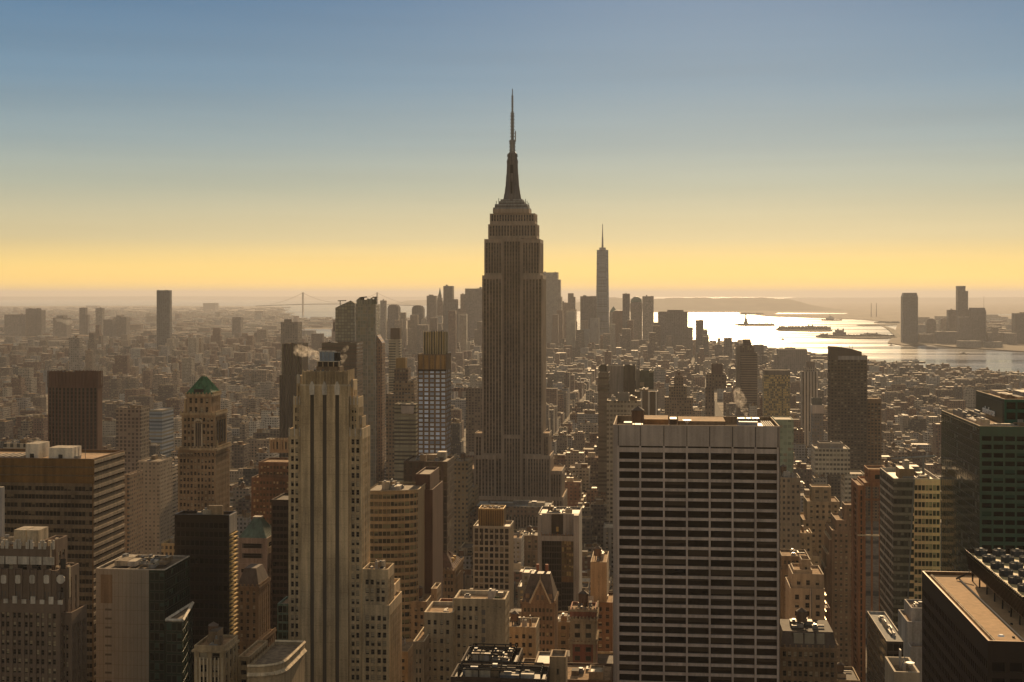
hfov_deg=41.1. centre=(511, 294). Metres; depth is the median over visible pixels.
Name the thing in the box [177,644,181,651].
window
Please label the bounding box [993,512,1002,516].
window
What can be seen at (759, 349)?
apartment block
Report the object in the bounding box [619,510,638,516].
window
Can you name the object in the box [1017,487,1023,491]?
window
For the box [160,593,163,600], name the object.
window
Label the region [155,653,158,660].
window
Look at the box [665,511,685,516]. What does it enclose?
window
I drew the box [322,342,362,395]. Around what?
flat top slab
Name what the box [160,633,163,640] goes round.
window
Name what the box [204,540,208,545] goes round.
window
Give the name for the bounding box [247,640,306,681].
curved parapet block
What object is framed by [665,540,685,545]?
window
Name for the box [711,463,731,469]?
window
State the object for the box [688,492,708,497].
window
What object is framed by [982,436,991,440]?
window
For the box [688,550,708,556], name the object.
window
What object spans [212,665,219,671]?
window
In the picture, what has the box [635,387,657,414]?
finned block
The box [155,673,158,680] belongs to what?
window
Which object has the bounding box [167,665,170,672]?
window
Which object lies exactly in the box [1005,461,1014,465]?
window
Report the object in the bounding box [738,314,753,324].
statue
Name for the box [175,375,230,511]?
pyramid roof tower
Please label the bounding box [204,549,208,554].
window
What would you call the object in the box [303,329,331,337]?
bay inlet
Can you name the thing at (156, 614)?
window
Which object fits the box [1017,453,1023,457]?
window
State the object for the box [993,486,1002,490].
window
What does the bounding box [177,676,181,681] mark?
window
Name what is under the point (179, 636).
window
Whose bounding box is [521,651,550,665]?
silver roof block
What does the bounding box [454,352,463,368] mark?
city building
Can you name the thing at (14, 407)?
city building
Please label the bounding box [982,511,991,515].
window
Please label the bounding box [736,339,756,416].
stepped crown tower
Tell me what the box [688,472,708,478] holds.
window
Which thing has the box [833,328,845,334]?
island hall
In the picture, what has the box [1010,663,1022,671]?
window
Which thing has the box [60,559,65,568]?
tall window
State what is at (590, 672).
tan roof
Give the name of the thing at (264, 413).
city building
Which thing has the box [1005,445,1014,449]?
window
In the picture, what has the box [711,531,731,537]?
window
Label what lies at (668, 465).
window
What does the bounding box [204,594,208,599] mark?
window
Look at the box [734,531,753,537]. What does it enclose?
window
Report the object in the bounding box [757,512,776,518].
window
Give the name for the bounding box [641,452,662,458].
window
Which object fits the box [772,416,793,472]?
pale green block
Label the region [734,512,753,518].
window
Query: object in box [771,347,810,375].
terraced block
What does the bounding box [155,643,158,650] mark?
window
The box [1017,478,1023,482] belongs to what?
window
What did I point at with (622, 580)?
window
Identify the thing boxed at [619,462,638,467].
window
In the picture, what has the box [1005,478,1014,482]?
window
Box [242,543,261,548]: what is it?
window
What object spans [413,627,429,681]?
narrow loft
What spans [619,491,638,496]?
window
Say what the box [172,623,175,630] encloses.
window
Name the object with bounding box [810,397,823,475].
white box block
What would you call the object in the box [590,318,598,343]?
city building
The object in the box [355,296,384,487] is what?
peaked crown tower
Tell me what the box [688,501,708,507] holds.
window
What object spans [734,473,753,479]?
window
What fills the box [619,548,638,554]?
window
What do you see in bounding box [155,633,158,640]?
window
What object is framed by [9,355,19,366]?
city building
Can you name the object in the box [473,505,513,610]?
white frame tower
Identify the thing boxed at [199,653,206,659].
window
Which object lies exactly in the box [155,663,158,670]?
window
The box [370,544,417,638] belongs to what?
remaining windows
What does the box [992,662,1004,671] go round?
window
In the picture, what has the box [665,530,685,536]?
window
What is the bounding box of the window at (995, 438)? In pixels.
[993,436,1002,440]
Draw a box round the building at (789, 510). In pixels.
[780,464,799,548]
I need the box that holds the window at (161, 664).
[160,663,163,670]
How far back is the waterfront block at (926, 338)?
7001.04 m
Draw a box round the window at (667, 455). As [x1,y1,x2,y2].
[665,453,685,458]
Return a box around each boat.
[821,316,841,320]
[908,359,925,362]
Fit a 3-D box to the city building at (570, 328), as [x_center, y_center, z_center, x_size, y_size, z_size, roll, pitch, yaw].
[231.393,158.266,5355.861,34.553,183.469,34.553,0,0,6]
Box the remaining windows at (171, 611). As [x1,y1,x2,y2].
[165,598,188,679]
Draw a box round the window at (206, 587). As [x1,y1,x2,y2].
[204,585,208,590]
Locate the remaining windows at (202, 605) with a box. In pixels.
[193,531,235,679]
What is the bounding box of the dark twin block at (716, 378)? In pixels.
[705,363,725,415]
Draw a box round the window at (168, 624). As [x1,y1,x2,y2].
[167,623,170,630]
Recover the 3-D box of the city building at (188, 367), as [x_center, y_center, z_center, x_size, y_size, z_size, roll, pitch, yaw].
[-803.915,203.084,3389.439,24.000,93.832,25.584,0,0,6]
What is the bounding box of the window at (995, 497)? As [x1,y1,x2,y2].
[993,495,1002,499]
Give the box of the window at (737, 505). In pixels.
[734,502,753,508]
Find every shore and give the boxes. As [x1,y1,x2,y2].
[387,299,579,303]
[654,302,1023,350]
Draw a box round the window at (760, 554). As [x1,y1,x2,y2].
[757,551,776,557]
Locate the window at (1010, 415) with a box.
[1007,412,1015,419]
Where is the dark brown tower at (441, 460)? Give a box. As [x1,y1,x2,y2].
[404,451,453,553]
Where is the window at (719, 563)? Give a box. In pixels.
[711,560,731,566]
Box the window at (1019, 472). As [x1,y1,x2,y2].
[1017,470,1023,474]
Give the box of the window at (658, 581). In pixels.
[641,578,662,584]
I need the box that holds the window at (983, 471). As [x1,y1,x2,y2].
[982,470,991,473]
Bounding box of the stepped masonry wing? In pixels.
[800,525,820,567]
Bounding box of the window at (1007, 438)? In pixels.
[1005,436,1014,440]
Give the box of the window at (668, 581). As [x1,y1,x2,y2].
[665,578,685,584]
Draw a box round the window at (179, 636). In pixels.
[177,633,181,641]
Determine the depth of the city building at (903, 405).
2669.78 m
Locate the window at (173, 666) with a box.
[172,665,175,672]
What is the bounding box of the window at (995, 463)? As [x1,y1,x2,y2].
[993,461,1002,465]
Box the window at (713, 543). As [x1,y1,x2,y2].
[711,540,731,546]
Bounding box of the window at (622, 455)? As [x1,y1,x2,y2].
[619,452,638,458]
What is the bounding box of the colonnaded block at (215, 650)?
[192,622,239,681]
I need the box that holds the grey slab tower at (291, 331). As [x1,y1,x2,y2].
[281,319,301,374]
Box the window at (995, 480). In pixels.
[993,478,1002,482]
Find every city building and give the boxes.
[0,356,9,367]
[0,366,12,377]
[0,404,10,418]
[0,419,12,440]
[5,400,18,415]
[8,375,26,395]
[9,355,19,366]
[13,415,33,435]
[14,396,31,415]
[18,367,36,392]
[18,416,31,439]
[20,407,43,414]
[23,360,41,372]
[85,349,94,370]
[87,333,96,349]
[102,400,124,419]
[110,376,121,400]
[112,354,129,375]
[125,388,139,402]
[128,394,152,409]
[129,377,138,388]
[143,368,152,388]
[149,440,159,456]
[152,373,164,387]
[154,383,176,406]
[159,346,169,361]
[165,398,183,417]
[170,369,181,386]
[174,417,181,431]
[182,357,194,382]
[188,338,198,355]
[188,374,198,390]
[211,328,221,346]
[211,367,221,377]
[211,381,218,388]
[220,398,231,423]
[229,414,244,427]
[230,468,242,481]
[230,491,232,505]
[232,441,249,468]
[233,481,250,506]
[234,352,247,361]
[236,494,250,514]
[236,508,250,536]
[238,465,258,485]
[240,421,248,442]
[246,438,271,461]
[247,396,258,415]
[247,417,259,436]
[250,368,268,383]
[251,359,267,366]
[254,447,266,464]
[255,381,273,399]
[257,329,267,342]
[260,409,277,428]
[265,412,278,427]
[269,388,278,399]
[270,427,278,437]
[311,333,323,351]
[395,320,403,347]
[400,312,406,346]
[402,637,413,681]
[408,315,418,353]
[417,325,428,353]
[430,318,437,331]
[448,311,456,357]
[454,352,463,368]
[456,547,471,569]
[460,315,466,351]
[460,542,472,552]
[463,566,472,588]
[469,363,481,376]
[477,321,481,347]
[514,581,517,608]
[518,567,535,608]
[521,525,537,566]
[546,388,557,404]
[546,403,549,429]
[549,650,612,663]
[551,314,558,343]
[553,431,568,452]
[554,453,565,467]
[555,370,565,382]
[557,310,562,342]
[558,390,566,418]
[558,394,563,411]
[558,611,569,649]
[564,371,569,414]
[565,475,583,506]
[566,311,575,346]
[566,449,584,470]
[569,461,589,492]
[572,428,585,450]
[575,330,584,356]
[577,409,597,430]
[580,420,597,440]
[582,516,596,549]
[582,550,610,576]
[584,542,600,551]
[585,432,597,446]
[585,485,597,503]
[586,452,597,486]
[589,497,606,550]
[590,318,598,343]
[594,492,606,502]
[603,334,610,350]
[603,522,612,576]
[609,324,614,355]
[614,310,622,353]
[620,329,630,350]
[627,320,633,339]
[647,332,656,359]
[653,326,660,351]
[654,368,668,394]
[656,360,669,369]
[657,386,665,411]
[675,359,689,369]
[694,374,704,388]
[702,337,708,357]
[749,402,756,416]
[790,381,800,393]
[794,427,803,442]
[794,439,806,463]
[794,462,811,488]
[806,430,827,476]
[825,600,829,624]
[837,662,859,681]
[867,364,881,373]
[882,428,893,444]
[885,391,897,402]
[885,407,893,422]
[886,420,899,433]
[887,384,905,390]
[890,400,907,412]
[892,375,908,383]
[892,447,906,462]
[894,390,904,400]
[894,436,917,446]
[900,415,925,433]
[901,440,930,452]
[903,415,925,433]
[908,445,926,467]
[914,387,930,399]
[921,394,935,403]
[923,423,932,442]
[926,414,940,430]
[933,421,940,458]
[955,378,972,385]
[984,383,1005,389]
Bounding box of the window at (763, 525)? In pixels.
[757,522,776,528]
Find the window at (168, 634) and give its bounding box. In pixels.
[167,633,170,640]
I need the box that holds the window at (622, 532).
[619,529,638,535]
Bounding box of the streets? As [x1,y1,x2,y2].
[45,355,975,674]
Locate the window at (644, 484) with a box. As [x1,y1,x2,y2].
[641,481,662,487]
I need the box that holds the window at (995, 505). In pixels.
[993,503,1002,507]
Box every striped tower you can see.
[288,351,401,681]
[801,361,817,445]
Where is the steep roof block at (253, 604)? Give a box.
[236,564,276,655]
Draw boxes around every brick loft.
[424,601,454,681]
[452,588,508,667]
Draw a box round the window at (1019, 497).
[1017,495,1023,499]
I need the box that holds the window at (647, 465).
[641,462,662,468]
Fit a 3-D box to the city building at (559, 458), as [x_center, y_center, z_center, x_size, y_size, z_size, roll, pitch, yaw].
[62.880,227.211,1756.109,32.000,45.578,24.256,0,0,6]
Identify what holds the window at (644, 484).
in the grid facade tower at (696, 548)
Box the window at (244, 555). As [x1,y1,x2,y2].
[242,553,261,557]
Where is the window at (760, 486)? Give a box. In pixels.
[757,483,776,489]
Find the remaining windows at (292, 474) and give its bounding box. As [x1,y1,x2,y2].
[291,426,385,679]
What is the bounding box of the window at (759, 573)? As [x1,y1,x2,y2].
[757,571,776,577]
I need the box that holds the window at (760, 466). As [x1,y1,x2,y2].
[757,463,776,469]
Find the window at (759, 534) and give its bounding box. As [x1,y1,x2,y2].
[757,532,776,538]
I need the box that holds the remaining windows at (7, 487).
[0,456,122,681]
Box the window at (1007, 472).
[1005,470,1014,474]
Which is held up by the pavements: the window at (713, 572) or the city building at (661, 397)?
the city building at (661, 397)
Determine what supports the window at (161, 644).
in the panelled office block at (140, 599)
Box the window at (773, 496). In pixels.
[757,493,776,499]
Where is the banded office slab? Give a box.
[0,441,124,681]
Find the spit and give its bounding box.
[861,322,900,325]
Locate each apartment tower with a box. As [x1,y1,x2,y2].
[69,336,82,370]
[124,470,142,554]
[137,455,171,554]
[172,462,177,536]
[232,317,242,336]
[623,293,629,328]
[696,320,707,351]
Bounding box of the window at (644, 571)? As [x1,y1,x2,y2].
[641,568,662,574]
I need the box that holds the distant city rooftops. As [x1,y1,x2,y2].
[0,306,1023,662]
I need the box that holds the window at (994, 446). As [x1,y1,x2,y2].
[993,445,1002,448]
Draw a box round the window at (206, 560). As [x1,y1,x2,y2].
[204,558,208,563]
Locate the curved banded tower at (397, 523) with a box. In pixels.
[370,479,425,638]
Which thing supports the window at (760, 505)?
in the grid facade tower at (696, 548)
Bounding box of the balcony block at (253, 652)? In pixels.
[238,640,267,681]
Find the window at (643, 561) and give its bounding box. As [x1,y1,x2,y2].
[641,558,662,564]
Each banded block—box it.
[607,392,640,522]
[811,441,863,507]
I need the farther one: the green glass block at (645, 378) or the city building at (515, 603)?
the green glass block at (645, 378)
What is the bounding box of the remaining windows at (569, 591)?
[557,589,572,610]
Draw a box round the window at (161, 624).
[160,623,163,630]
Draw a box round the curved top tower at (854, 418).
[828,345,880,521]
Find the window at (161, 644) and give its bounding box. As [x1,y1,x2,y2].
[160,643,163,650]
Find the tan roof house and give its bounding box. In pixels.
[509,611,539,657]
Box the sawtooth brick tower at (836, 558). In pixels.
[821,502,850,666]
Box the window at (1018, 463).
[1017,462,1023,466]
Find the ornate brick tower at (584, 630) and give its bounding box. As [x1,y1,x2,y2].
[568,590,598,662]
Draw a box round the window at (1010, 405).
[1007,402,1015,408]
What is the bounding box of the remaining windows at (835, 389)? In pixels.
[831,389,879,517]
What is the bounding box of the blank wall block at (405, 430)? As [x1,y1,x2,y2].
[394,402,417,481]
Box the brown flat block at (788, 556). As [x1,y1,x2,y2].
[780,548,812,618]
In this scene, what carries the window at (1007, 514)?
in the green glass tower at (982, 474)
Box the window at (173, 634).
[172,633,175,641]
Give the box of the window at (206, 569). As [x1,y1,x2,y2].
[204,567,208,572]
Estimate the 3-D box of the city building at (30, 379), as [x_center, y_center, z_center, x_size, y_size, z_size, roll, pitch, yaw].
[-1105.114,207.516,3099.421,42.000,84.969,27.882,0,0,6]
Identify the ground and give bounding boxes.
[1,306,407,347]
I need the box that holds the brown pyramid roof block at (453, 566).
[443,551,463,597]
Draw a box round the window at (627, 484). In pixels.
[619,481,638,487]
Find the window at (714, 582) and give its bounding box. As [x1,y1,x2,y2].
[711,579,731,585]
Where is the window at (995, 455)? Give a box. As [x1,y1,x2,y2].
[993,453,1002,457]
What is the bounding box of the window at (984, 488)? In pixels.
[982,486,991,490]
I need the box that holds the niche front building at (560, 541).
[538,504,581,610]
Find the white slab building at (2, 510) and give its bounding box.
[0,486,4,536]
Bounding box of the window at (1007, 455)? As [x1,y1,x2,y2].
[1005,453,1014,457]
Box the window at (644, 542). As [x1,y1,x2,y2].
[641,539,662,545]
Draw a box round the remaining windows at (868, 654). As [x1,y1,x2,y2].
[867,650,871,681]
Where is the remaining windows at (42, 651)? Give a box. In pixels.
[2,550,67,681]
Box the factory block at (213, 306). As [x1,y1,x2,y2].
[203,303,218,310]
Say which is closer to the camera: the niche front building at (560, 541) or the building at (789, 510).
the niche front building at (560, 541)
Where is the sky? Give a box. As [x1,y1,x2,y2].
[0,0,1023,296]
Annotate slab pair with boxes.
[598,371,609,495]
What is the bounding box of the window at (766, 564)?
[757,561,776,567]
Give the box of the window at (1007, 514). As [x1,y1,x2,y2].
[1005,512,1014,516]
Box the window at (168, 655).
[167,654,170,662]
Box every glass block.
[149,407,173,456]
[165,601,193,681]
[277,596,287,639]
[386,358,417,480]
[599,364,635,397]
[636,369,653,389]
[867,611,902,681]
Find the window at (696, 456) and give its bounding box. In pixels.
[688,453,708,459]
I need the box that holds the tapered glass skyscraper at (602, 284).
[596,224,608,340]
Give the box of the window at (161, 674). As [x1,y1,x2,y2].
[160,673,163,680]
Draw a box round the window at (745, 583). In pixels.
[734,580,753,586]
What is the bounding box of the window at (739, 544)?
[734,541,753,547]
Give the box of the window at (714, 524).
[711,521,731,527]
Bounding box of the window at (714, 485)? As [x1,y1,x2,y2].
[711,482,731,488]
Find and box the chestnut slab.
[416,467,442,600]
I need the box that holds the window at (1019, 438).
[1017,436,1023,440]
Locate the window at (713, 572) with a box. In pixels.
[711,570,731,576]
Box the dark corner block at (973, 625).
[922,548,1023,681]
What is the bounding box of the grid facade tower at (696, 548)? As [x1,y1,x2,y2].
[613,406,779,681]
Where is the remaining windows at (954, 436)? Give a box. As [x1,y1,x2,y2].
[942,413,1023,571]
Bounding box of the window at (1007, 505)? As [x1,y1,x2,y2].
[1005,503,1014,507]
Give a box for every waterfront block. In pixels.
[918,333,934,342]
[925,318,935,333]
[935,330,958,343]
[939,318,946,330]
[956,340,980,346]
[957,317,972,340]
[968,308,985,340]
[981,341,1002,346]
[986,327,1003,341]
[1003,333,1016,343]
[1012,312,1023,343]
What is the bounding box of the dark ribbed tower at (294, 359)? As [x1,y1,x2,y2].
[279,343,307,457]
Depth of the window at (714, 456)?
585.39 m
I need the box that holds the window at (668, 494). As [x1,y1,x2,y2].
[665,491,685,497]
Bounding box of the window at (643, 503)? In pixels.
[641,501,662,506]
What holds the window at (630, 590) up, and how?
in the grid facade tower at (696, 548)
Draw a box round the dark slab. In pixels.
[271,493,287,639]
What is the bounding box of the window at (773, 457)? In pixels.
[757,454,776,460]
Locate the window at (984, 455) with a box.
[982,453,991,457]
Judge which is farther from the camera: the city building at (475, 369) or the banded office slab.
the city building at (475, 369)
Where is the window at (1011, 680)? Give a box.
[1010,679,1022,681]
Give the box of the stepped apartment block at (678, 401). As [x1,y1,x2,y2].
[665,371,692,415]
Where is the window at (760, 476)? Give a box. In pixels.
[757,473,776,479]
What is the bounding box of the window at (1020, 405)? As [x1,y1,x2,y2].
[1017,402,1023,408]
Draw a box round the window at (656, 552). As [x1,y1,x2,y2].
[641,549,662,555]
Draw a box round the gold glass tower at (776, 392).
[763,369,789,416]
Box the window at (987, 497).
[982,495,991,499]
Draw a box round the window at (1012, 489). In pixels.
[1005,487,1014,491]
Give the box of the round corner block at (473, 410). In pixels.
[451,387,481,452]
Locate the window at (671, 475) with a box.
[665,472,685,478]
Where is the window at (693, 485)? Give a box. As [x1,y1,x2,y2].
[688,482,708,488]
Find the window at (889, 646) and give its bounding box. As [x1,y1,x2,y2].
[887,644,892,650]
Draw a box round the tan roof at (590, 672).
[568,662,612,681]
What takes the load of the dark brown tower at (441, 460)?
on the pavements
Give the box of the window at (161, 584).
[160,583,163,590]
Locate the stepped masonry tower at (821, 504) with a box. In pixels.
[800,484,839,555]
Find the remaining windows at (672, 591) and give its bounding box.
[619,446,776,681]
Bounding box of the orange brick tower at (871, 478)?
[851,465,885,681]
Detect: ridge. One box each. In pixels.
[0,296,459,299]
[390,300,459,304]
[782,297,1023,301]
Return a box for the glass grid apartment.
[514,530,523,566]
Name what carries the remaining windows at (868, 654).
in the glass block at (884, 638)
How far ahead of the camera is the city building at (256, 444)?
1734.99 m
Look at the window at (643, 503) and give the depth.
588.54 m
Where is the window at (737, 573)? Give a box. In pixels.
[734,570,753,576]
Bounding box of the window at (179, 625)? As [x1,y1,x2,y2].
[177,623,181,630]
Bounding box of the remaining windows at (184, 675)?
[183,658,191,681]
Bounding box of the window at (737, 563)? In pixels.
[734,560,753,566]
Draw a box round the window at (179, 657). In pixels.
[177,655,181,662]
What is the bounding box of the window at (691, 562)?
[688,559,708,565]
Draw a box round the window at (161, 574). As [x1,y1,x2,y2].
[160,573,163,580]
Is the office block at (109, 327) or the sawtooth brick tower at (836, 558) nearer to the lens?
the sawtooth brick tower at (836, 558)
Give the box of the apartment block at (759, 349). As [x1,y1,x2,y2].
[754,344,766,361]
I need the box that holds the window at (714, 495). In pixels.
[711,492,731,498]
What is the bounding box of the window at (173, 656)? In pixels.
[172,654,175,662]
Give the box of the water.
[0,297,1023,372]
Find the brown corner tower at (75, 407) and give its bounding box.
[47,370,102,449]
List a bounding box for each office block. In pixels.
[4,313,24,336]
[53,315,70,336]
[96,553,189,681]
[103,319,115,338]
[113,315,129,336]
[116,404,148,473]
[175,505,237,681]
[465,287,481,340]
[580,295,596,329]
[658,310,692,356]
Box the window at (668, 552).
[665,549,685,555]
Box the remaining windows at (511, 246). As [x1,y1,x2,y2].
[473,245,561,528]
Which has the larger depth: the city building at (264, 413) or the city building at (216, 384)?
the city building at (216, 384)
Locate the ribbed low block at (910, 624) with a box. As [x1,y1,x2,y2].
[898,599,921,681]
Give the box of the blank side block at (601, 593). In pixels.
[586,546,612,651]
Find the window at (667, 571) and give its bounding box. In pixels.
[665,569,685,575]
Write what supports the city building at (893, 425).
on the pavements
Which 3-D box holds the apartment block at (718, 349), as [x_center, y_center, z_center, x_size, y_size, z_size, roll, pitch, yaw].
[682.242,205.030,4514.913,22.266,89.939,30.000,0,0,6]
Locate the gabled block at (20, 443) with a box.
[3,437,35,448]
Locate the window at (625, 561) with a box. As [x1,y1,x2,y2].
[619,558,638,564]
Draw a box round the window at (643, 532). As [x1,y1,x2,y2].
[641,529,662,535]
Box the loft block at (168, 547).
[161,536,174,554]
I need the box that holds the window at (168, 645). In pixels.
[167,644,170,651]
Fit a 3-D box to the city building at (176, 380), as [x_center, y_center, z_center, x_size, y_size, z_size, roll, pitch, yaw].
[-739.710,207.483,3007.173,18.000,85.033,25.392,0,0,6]
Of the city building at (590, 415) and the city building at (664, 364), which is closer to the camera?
the city building at (590, 415)
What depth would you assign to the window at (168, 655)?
530.53 m
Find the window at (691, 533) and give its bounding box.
[688,530,708,536]
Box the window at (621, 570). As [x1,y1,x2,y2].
[619,568,638,573]
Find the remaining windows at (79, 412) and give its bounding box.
[49,411,95,448]
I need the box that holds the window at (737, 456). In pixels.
[734,453,753,459]
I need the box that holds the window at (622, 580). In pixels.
[619,577,638,583]
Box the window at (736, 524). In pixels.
[734,521,753,527]
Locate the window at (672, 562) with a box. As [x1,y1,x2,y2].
[665,559,685,565]
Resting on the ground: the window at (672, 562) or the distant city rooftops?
the distant city rooftops
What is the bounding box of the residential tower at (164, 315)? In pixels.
[157,290,171,348]
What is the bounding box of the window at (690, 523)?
[688,521,708,527]
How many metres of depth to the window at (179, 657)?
530.15 m
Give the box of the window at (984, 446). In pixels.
[982,444,991,448]
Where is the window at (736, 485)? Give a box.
[734,483,753,488]
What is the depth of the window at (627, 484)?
589.55 m
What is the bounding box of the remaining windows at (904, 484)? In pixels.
[880,471,912,628]
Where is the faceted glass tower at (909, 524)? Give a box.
[880,455,939,628]
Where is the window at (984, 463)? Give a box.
[982,461,991,465]
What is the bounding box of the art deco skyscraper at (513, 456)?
[473,89,566,528]
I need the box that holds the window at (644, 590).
[641,587,662,593]
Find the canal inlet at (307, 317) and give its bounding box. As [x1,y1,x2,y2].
[299,316,334,318]
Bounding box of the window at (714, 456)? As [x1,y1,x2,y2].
[711,453,731,459]
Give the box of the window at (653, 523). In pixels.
[641,520,662,526]
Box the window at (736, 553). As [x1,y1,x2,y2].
[734,551,753,557]
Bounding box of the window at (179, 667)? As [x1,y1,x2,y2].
[177,665,181,672]
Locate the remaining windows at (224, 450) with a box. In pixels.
[180,450,224,510]
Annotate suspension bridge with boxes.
[260,292,414,313]
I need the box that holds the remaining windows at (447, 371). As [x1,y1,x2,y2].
[446,369,449,455]
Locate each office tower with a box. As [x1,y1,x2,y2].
[26,308,45,336]
[79,307,89,334]
[96,307,104,334]
[380,299,386,338]
[387,304,400,338]
[412,305,424,324]
[418,329,450,455]
[427,294,437,331]
[438,289,442,315]
[443,285,457,338]
[458,293,464,313]
[543,271,561,345]
[562,301,567,337]
[568,293,575,310]
[609,306,615,323]
[630,296,641,339]
[642,295,653,339]
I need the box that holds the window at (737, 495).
[734,492,753,498]
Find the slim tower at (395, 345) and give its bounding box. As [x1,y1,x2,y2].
[389,328,401,392]
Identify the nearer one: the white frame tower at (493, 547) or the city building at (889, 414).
the white frame tower at (493, 547)
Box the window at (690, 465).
[688,462,708,468]
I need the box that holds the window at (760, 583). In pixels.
[757,580,776,586]
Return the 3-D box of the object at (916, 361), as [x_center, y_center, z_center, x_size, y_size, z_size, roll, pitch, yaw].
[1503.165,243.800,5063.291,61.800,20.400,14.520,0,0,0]
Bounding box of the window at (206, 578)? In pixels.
[204,576,208,581]
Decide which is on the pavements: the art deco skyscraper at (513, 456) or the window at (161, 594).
the art deco skyscraper at (513, 456)
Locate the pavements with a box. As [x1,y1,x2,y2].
[45,354,975,681]
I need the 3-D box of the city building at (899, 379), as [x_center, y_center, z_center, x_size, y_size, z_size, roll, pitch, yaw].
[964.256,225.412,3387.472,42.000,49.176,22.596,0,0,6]
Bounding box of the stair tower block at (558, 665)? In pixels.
[550,649,567,681]
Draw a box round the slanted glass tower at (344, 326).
[333,300,355,341]
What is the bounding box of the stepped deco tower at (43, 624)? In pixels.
[0,526,86,681]
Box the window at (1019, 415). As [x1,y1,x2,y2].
[1017,413,1023,419]
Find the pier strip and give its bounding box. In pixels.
[880,324,900,336]
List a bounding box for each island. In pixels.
[734,324,774,325]
[776,329,831,331]
[816,335,895,338]
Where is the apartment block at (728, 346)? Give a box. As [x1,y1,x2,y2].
[724,337,731,363]
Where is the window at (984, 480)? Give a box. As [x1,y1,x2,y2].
[982,478,991,482]
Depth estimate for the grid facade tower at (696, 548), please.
586.23 m
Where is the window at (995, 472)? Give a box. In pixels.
[993,470,1002,474]
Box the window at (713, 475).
[711,473,731,478]
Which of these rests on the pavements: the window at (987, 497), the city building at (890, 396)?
the city building at (890, 396)
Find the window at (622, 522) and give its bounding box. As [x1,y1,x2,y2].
[619,519,638,525]
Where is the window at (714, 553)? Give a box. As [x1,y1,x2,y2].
[711,550,731,556]
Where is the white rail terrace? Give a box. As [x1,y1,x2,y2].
[885,648,919,681]
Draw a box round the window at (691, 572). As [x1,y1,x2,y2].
[688,569,708,575]
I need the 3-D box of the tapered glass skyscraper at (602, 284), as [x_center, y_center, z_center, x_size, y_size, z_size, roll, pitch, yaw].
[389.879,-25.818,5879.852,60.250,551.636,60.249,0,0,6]
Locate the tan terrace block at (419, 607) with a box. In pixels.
[410,583,440,638]
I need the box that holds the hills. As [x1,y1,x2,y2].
[576,297,854,310]
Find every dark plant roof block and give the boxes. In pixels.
[451,660,549,681]
[461,643,522,663]
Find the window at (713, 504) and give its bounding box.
[711,502,731,508]
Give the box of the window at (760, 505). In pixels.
[757,502,776,508]
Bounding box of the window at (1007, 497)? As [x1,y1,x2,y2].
[1005,495,1014,499]
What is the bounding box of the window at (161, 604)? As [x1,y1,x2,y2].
[160,603,163,610]
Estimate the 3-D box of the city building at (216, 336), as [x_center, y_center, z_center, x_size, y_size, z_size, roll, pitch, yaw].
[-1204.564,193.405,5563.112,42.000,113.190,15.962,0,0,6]
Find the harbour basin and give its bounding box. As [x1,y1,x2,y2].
[776,313,846,313]
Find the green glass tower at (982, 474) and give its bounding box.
[941,388,1023,571]
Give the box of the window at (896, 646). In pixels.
[894,644,898,650]
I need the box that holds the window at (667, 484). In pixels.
[665,482,685,487]
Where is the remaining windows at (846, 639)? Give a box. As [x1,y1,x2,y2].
[835,507,847,666]
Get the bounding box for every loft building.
[454,452,472,554]
[473,484,478,508]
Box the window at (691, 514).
[688,511,708,517]
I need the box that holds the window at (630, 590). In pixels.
[619,587,638,593]
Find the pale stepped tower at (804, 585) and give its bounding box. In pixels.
[785,555,826,619]
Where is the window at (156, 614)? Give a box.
[155,613,158,620]
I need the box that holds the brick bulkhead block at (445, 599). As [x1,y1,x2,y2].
[439,598,451,601]
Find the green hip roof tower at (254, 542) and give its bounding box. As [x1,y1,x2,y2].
[237,515,270,628]
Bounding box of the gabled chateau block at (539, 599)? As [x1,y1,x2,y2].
[520,564,558,651]
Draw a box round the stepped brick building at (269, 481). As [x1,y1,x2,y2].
[251,438,287,524]
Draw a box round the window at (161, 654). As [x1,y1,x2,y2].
[160,653,163,660]
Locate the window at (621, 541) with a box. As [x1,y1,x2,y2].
[619,539,638,545]
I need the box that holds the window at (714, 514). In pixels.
[711,511,731,517]
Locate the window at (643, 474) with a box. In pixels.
[641,472,662,477]
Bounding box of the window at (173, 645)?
[172,644,175,651]
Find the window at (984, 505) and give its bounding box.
[982,503,991,507]
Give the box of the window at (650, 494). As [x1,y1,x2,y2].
[641,491,662,497]
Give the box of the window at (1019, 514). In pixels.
[1017,512,1023,516]
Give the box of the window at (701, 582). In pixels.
[688,579,708,585]
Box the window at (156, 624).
[155,623,158,630]
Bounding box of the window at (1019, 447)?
[1017,445,1023,449]
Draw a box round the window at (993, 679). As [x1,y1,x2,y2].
[992,678,1004,681]
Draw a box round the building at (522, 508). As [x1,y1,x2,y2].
[469,500,553,541]
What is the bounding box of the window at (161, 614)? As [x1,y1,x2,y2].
[160,613,163,620]
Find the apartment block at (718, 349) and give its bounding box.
[715,342,721,356]
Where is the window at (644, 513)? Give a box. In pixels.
[641,510,662,516]
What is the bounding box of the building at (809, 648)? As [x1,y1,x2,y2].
[780,607,838,681]
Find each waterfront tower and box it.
[901,293,917,342]
[947,309,955,330]
[956,286,967,330]
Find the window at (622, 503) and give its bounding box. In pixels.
[619,500,638,506]
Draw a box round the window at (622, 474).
[619,471,638,477]
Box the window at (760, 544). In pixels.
[757,541,776,547]
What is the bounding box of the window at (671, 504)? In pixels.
[665,501,685,507]
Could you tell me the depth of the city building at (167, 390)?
2802.41 m
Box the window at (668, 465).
[665,462,685,468]
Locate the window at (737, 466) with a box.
[734,463,753,469]
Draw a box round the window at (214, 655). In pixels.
[212,653,219,659]
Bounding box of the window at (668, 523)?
[665,520,685,526]
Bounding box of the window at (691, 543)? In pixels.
[688,540,708,546]

